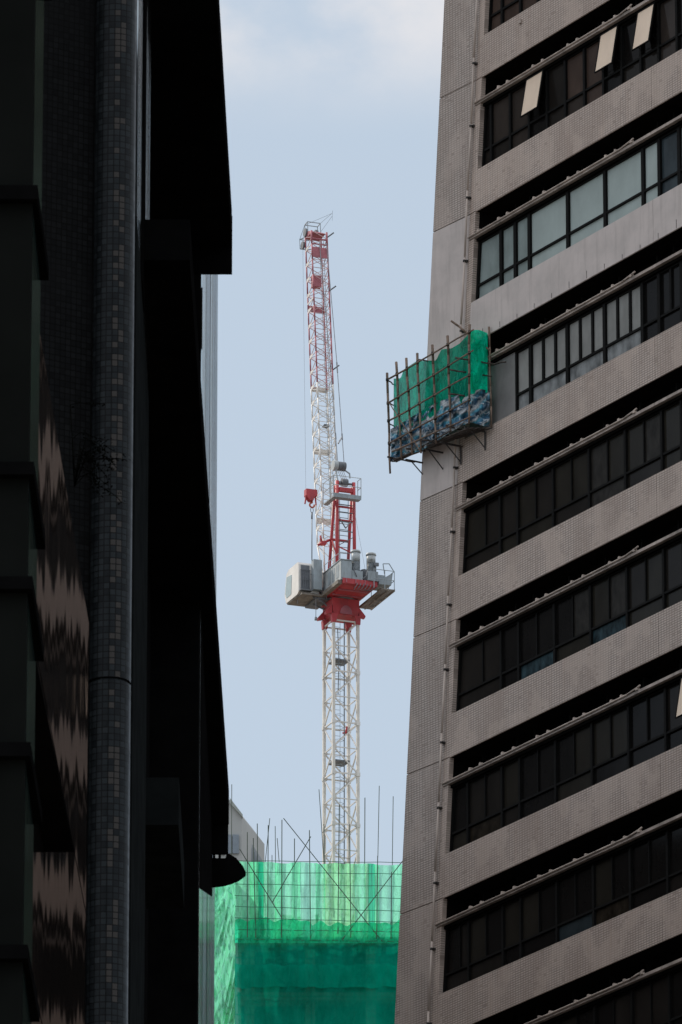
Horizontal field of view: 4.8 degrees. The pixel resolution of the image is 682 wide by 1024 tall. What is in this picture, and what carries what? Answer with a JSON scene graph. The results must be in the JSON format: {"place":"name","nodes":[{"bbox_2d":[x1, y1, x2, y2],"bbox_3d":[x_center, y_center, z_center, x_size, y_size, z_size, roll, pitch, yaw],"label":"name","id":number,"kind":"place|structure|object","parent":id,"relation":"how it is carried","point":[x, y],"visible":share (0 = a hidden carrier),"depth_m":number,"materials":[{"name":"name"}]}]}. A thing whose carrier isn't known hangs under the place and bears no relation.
{"place":"outdoors","nodes":[
{"label":"outdoors","id":0,"kind":"place"},
{"bbox_2d":[0,0,88,1023],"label":"panelled building","id":1,"kind":"structure","parent":0,"point":[44,637],"depth_m":45.22,"materials":[{"name":"black glass"}]},
{"bbox_2d":[40,0,245,1023],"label":"mosaic column building","id":2,"kind":"structure","parent":0,"point":[136,211],"depth_m":66.37,"materials":[{"name":"black tile"}]},
{"bbox_2d":[70,398,129,504],"bbox_3d":[-1.791,-0.471,62.091,0.441,0.835,0.322,11,-22,-29],"label":"wall shrub","id":3,"kind":"object","parent":2,"relation":"attached to","point":[88,460],"visible":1,"depth_m":62.07,"materials":[{"name":"black plant"}]},
{"bbox_2d":[215,799,264,861],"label":"distant tower","id":4,"kind":"structure","parent":0,"point":[241,827],"depth_m":751.53,"materials":[{"name":"concrete"}]},
{"bbox_2d":[228,834,238,853],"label":"window","id":5,"kind":"structure","parent":4,"relation":"in","point":[235,837],"depth_m":750.37,"materials":[{"name":"grey glass"}]},
{"bbox_2d":[216,0,443,864],"label":"sky","id":6,"kind":"structure","parent":0,"point":[332,105],"materials":[{"name":"blue"}]},
{"label":"ground","id":7,"kind":"structure","parent":0,"visible":0},
{"bbox_2d":[395,0,681,1023],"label":"tiled office tower","id":8,"kind":"structure","parent":7,"relation":"on","point":[541,882],"depth_m":207.55,"materials":[{"name":"tile"}]},
{"bbox_2d":[386,320,505,474],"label":"bamboo scaffold","id":9,"kind":"object","parent":8,"relation":"attached to","point":[466,431],"visible":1,"depth_m":212.19,"materials":[{"name":"brown wood"}]},
{"bbox_2d":[394,335,467,431],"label":"safety net","id":10,"kind":"object","parent":9,"relation":"attached to","point":[441,377],"visible":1,"depth_m":212.66,"materials":[{"name":"green fabric"}]},
{"bbox_2d":[391,389,488,461],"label":"tarpaulin","id":11,"kind":"object","parent":9,"relation":"attached to","point":[479,407],"visible":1,"depth_m":211.79,"materials":[{"name":"blue plastic"}]},
{"bbox_2d":[470,330,487,393],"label":"safety net","id":12,"kind":"object","parent":9,"relation":"attached to","point":[478,346],"visible":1,"depth_m":211.16,"materials":[{"name":"green fabric"}]},
{"bbox_2d":[443,920,467,992],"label":"window","id":13,"kind":"structure","parent":8,"relation":"in","point":[456,946],"depth_m":208.12,"materials":[{"name":"black glass"}]},
{"bbox_2d":[450,782,466,851],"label":"window","id":14,"kind":"structure","parent":8,"relation":"in","point":[458,838],"depth_m":209.19,"materials":[{"name":"black glass"}]},
{"bbox_2d":[456,630,500,711],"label":"window","id":15,"kind":"structure","parent":8,"relation":"in","point":[479,677],"depth_m":209.54,"materials":[{"name":"black glass"}]},
{"bbox_2d":[463,496,499,573],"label":"window","id":16,"kind":"structure","parent":8,"relation":"in","point":[482,528],"depth_m":210.57,"materials":[{"name":"black glass"}]},
{"bbox_2d":[467,766,500,843],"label":"window","id":17,"kind":"structure","parent":8,"relation":"in","point":[484,791],"depth_m":208.22,"materials":[{"name":"black glass"}]},
{"bbox_2d":[468,905,501,981],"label":"window","id":18,"kind":"structure","parent":8,"relation":"in","point":[485,929],"depth_m":207.00,"materials":[{"name":"black glass"}]},
{"bbox_2d":[482,104,490,166],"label":"window","id":19,"kind":"structure","parent":8,"relation":"in","point":[486,159],"depth_m":213.73,"materials":[{"name":"black glass"}]},
{"bbox_2d":[476,230,500,299],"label":"window","id":20,"kind":"structure","parent":8,"relation":"in","point":[488,268],"depth_m":212.58,"materials":[{"name":"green glass"}]},
{"bbox_2d":[488,0,500,31],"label":"window","id":21,"kind":"structure","parent":8,"relation":"in","point":[495,5],"depth_m":214.51,"materials":[{"name":"brown glass"}]},
{"bbox_2d":[490,93,509,160],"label":"window","id":22,"kind":"structure","parent":8,"relation":"in","point":[499,109],"depth_m":213.26,"materials":[{"name":"black glass"}]},
{"bbox_2d":[500,222,514,285],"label":"window","id":23,"kind":"structure","parent":8,"relation":"in","point":[507,238],"depth_m":211.86,"materials":[{"name":"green glass"}]},
{"bbox_2d":[499,486,516,553],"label":"window","id":24,"kind":"structure","parent":8,"relation":"in","point":[507,500],"depth_m":209.54,"materials":[{"name":"black glass"}]},
{"bbox_2d":[500,621,517,689],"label":"window","id":25,"kind":"structure","parent":8,"relation":"in","point":[508,635],"depth_m":208.37,"materials":[{"name":"black glass"}]},
{"bbox_2d":[501,757,518,827],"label":"window","id":26,"kind":"structure","parent":8,"relation":"in","point":[510,770],"depth_m":207.20,"materials":[{"name":"black glass"}]},
{"bbox_2d":[501,0,519,23],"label":"window","id":27,"kind":"structure","parent":8,"relation":"in","point":[509,8],"depth_m":213.88,"materials":[{"name":"brown glass"}]},
{"bbox_2d":[502,897,519,966],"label":"window","id":28,"kind":"structure","parent":8,"relation":"in","point":[511,909],"depth_m":206.04,"materials":[{"name":"black glass"}]},
{"bbox_2d":[509,84,528,149],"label":"window","id":29,"kind":"structure","parent":8,"relation":"in","point":[519,127],"depth_m":212.58,"materials":[{"name":"grey glass"}]},
{"bbox_2d":[514,214,528,277],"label":"window","id":30,"kind":"structure","parent":8,"relation":"in","point":[521,226],"depth_m":211.29,"materials":[{"name":"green glass"}]},
{"bbox_2d":[515,344,529,410],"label":"window","id":31,"kind":"structure","parent":8,"relation":"in","point":[522,357],"depth_m":210.11,"materials":[{"name":"grey glass"}]},
{"bbox_2d":[520,0,536,12],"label":"window","id":32,"kind":"structure","parent":8,"relation":"in","point":[524,4],"depth_m":213.21,"materials":[{"name":"brown glass"}]},
{"bbox_2d":[520,69,545,138],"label":"open window","id":33,"kind":"structure","parent":8,"relation":"in","point":[534,96],"depth_m":211.70,"materials":[{"name":"white glass"}]},
{"bbox_2d":[517,468,552,545],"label":"window","id":34,"kind":"structure","parent":8,"relation":"in","point":[534,496],"depth_m":208.52,"materials":[{"name":"black glass"}]},
{"bbox_2d":[518,604,553,680],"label":"window","id":35,"kind":"structure","parent":8,"relation":"in","point":[536,630],"depth_m":207.35,"materials":[{"name":"black glass"}]},
{"bbox_2d":[519,740,554,819],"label":"window","id":36,"kind":"structure","parent":8,"relation":"in","point":[536,767],"depth_m":206.14,"materials":[{"name":"black glass"}]},
{"bbox_2d":[520,880,555,958],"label":"window","id":37,"kind":"structure","parent":8,"relation":"in","point":[538,906],"depth_m":204.99,"materials":[{"name":"black glass"}]},
{"bbox_2d":[528,191,566,269],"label":"window","id":38,"kind":"structure","parent":8,"relation":"in","point":[547,223],"depth_m":210.26,"materials":[{"name":"grey glass"}]},
{"bbox_2d":[530,324,566,403],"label":"window","id":39,"kind":"structure","parent":8,"relation":"in","point":[548,354],"depth_m":209.13,"materials":[{"name":"grey glass"}]},
{"bbox_2d":[546,60,564,128],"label":"window","id":40,"kind":"structure","parent":8,"relation":"in","point":[555,84],"depth_m":211.08,"materials":[{"name":"black glass"}]},
{"bbox_2d":[552,449,588,526],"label":"window","id":41,"kind":"structure","parent":8,"relation":"in","point":[570,488],"depth_m":207.15,"materials":[{"name":"black glass"}]},
{"bbox_2d":[553,585,589,662],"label":"window","id":42,"kind":"structure","parent":8,"relation":"in","point":[571,613],"depth_m":205.94,"materials":[{"name":"black glass"}]},
{"bbox_2d":[555,723,591,802],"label":"window","id":43,"kind":"structure","parent":8,"relation":"in","point":[572,750],"depth_m":204.79,"materials":[{"name":"black glass"}]},
{"bbox_2d":[564,48,583,117],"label":"window","id":44,"kind":"structure","parent":8,"relation":"in","point":[573,65],"depth_m":210.36,"materials":[{"name":"grey glass"}]},
{"bbox_2d":[556,864,592,942],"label":"window","id":45,"kind":"structure","parent":8,"relation":"in","point":[574,891],"depth_m":203.59,"materials":[{"name":"black glass"}]},
{"bbox_2d":[557,1005,593,1023],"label":"window","id":46,"kind":"structure","parent":8,"relation":"in","point":[586,1016],"depth_m":202.45,"materials":[{"name":"black glass"}]},
{"bbox_2d":[566,303,603,383],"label":"window","id":47,"kind":"structure","parent":8,"relation":"in","point":[584,334],"depth_m":207.71,"materials":[{"name":"grey glass"}]},
{"bbox_2d":[567,170,604,247],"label":"window","id":48,"kind":"structure","parent":8,"relation":"in","point":[585,201],"depth_m":208.83,"materials":[{"name":"grey glass"}]},
{"bbox_2d":[583,39,602,105],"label":"window","id":49,"kind":"structure","parent":8,"relation":"in","point":[593,82],"depth_m":209.70,"materials":[{"name":"brown glass"}]},
{"bbox_2d":[588,430,624,507],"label":"window","id":50,"kind":"structure","parent":8,"relation":"in","point":[606,459],"depth_m":205.79,"materials":[{"name":"black glass"}]},
{"bbox_2d":[594,24,620,94],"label":"open window","id":51,"kind":"structure","parent":8,"relation":"in","point":[608,58],"depth_m":208.78,"materials":[{"name":"white glass"}]},
{"bbox_2d":[590,567,626,645],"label":"window","id":52,"kind":"structure","parent":8,"relation":"in","point":[608,616],"depth_m":204.59,"materials":[{"name":"black glass"}]},
{"bbox_2d":[591,705,627,785],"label":"window","id":53,"kind":"structure","parent":8,"relation":"in","point":[609,734],"depth_m":203.44,"materials":[{"name":"black glass"}]},
{"bbox_2d":[592,847,629,926],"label":"window","id":54,"kind":"structure","parent":8,"relation":"in","point":[611,874],"depth_m":202.26,"materials":[{"name":"black glass"}]},
{"bbox_2d":[594,990,630,1023],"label":"window","id":55,"kind":"structure","parent":8,"relation":"in","point":[617,1009],"depth_m":201.12,"materials":[{"name":"black glass"}]},
{"bbox_2d":[604,283,641,363],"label":"window","id":56,"kind":"structure","parent":8,"relation":"in","point":[622,313],"depth_m":206.29,"materials":[{"name":"grey glass"}]},
{"bbox_2d":[604,148,642,226],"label":"window","id":57,"kind":"structure","parent":8,"relation":"in","point":[623,192],"depth_m":207.41,"materials":[{"name":"grey glass"}]},
{"bbox_2d":[621,17,639,83],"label":"window","id":58,"kind":"structure","parent":8,"relation":"in","point":[630,60],"depth_m":208.27,"materials":[{"name":"black glass"}]},
{"bbox_2d":[624,410,661,489],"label":"window","id":59,"kind":"structure","parent":8,"relation":"in","point":[642,440],"depth_m":204.39,"materials":[{"name":"black glass"}]},
{"bbox_2d":[631,2,657,72],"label":"open window","id":60,"kind":"structure","parent":8,"relation":"in","point":[645,37],"depth_m":207.41,"materials":[{"name":"white glass"}]},
{"bbox_2d":[626,548,662,627],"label":"window","id":61,"kind":"structure","parent":8,"relation":"in","point":[644,577],"depth_m":203.25,"materials":[{"name":"black glass"}]},
{"bbox_2d":[628,688,664,768],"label":"window","id":62,"kind":"structure","parent":8,"relation":"in","point":[646,716],"depth_m":202.06,"materials":[{"name":"black glass"}]},
{"bbox_2d":[629,831,666,909],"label":"window","id":63,"kind":"structure","parent":8,"relation":"in","point":[647,858],"depth_m":200.88,"materials":[{"name":"black glass"}]},
{"bbox_2d":[641,273,658,342],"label":"window","id":64,"kind":"structure","parent":8,"relation":"in","point":[649,287],"depth_m":205.24,"materials":[{"name":"black glass"}]},
{"bbox_2d":[631,974,668,1023],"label":"window","id":65,"kind":"structure","parent":8,"relation":"in","point":[650,1000],"depth_m":199.75,"materials":[{"name":"black glass"}]},
{"bbox_2d":[642,139,658,204],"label":"window","id":66,"kind":"structure","parent":8,"relation":"in","point":[650,162],"depth_m":206.34,"materials":[{"name":"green glass"}]},
{"bbox_2d":[657,0,676,62],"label":"window","id":67,"kind":"structure","parent":8,"relation":"in","point":[666,9],"depth_m":206.85,"materials":[{"name":"grey glass"}]},
{"bbox_2d":[658,127,678,195],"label":"window","id":68,"kind":"structure","parent":8,"relation":"in","point":[668,159],"depth_m":205.69,"materials":[{"name":"black glass"}]},
{"bbox_2d":[658,261,680,333],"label":"window","id":69,"kind":"structure","parent":8,"relation":"in","point":[669,279],"depth_m":204.54,"materials":[{"name":"black glass"}]},
{"bbox_2d":[661,400,680,470],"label":"window","id":70,"kind":"structure","parent":8,"relation":"in","point":[670,415],"depth_m":203.39,"materials":[{"name":"black glass"}]},
{"bbox_2d":[663,539,681,609],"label":"window","id":71,"kind":"structure","parent":8,"relation":"in","point":[672,554],"depth_m":202.21,"materials":[{"name":"black glass"}]},
{"bbox_2d":[664,681,681,751],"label":"window","id":72,"kind":"structure","parent":8,"relation":"in","point":[673,727],"depth_m":201.12,"materials":[{"name":"black glass"}]},
{"bbox_2d":[666,824,681,893],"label":"window","id":73,"kind":"structure","parent":8,"relation":"in","point":[673,835],"depth_m":199.95,"materials":[{"name":"black glass"}]},
{"bbox_2d":[668,968,681,1023],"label":"window","id":74,"kind":"structure","parent":8,"relation":"in","point":[674,978],"depth_m":198.83,"materials":[{"name":"black glass"}]},
{"bbox_2d":[675,677,681,718],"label":"open window","id":75,"kind":"structure","parent":8,"relation":"in","point":[678,713],"depth_m":200.46,"materials":[{"name":"beige glass"}]},
{"bbox_2d":[676,0,681,50],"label":"window","id":76,"kind":"structure","parent":8,"relation":"in","point":[678,2],"depth_m":206.29,"materials":[{"name":"black glass"}]},
{"bbox_2d":[678,125,681,184],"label":"window","id":77,"kind":"structure","parent":8,"relation":"in","point":[680,127],"depth_m":205.19,"materials":[{"name":"black glass"}]},
{"bbox_2d":[680,399,681,460],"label":"window","id":78,"kind":"structure","parent":8,"relation":"in","point":[680,399],"depth_m":202.92,"materials":[{"name":"black glass"}]},
{"bbox_2d":[681,260,681,321],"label":"window","id":79,"kind":"structure","parent":8,"relation":"in","point":[681,260],"depth_m":203.99,"materials":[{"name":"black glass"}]},
{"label":"unfinished building","id":80,"kind":"object","parent":7,"relation":"on","visible":0},
{"bbox_2d":[214,861,401,1023],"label":"green netting","id":81,"kind":"object","parent":80,"relation":"attached to","point":[302,977],"visible":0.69,"depth_m":486.82,"materials":[{"name":"green fabric"}]},
{"bbox_2d":[231,784,402,941],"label":"bamboo scaffold","id":82,"kind":"object","parent":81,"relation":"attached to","point":[310,908],"visible":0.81,"depth_m":487.96,"materials":[{"name":"brown"}]},
{"bbox_2d":[285,211,394,863],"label":"tower crane","id":83,"kind":"object","parent":80,"relation":"on","point":[338,590],"visible":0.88,"depth_m":499.60,"materials":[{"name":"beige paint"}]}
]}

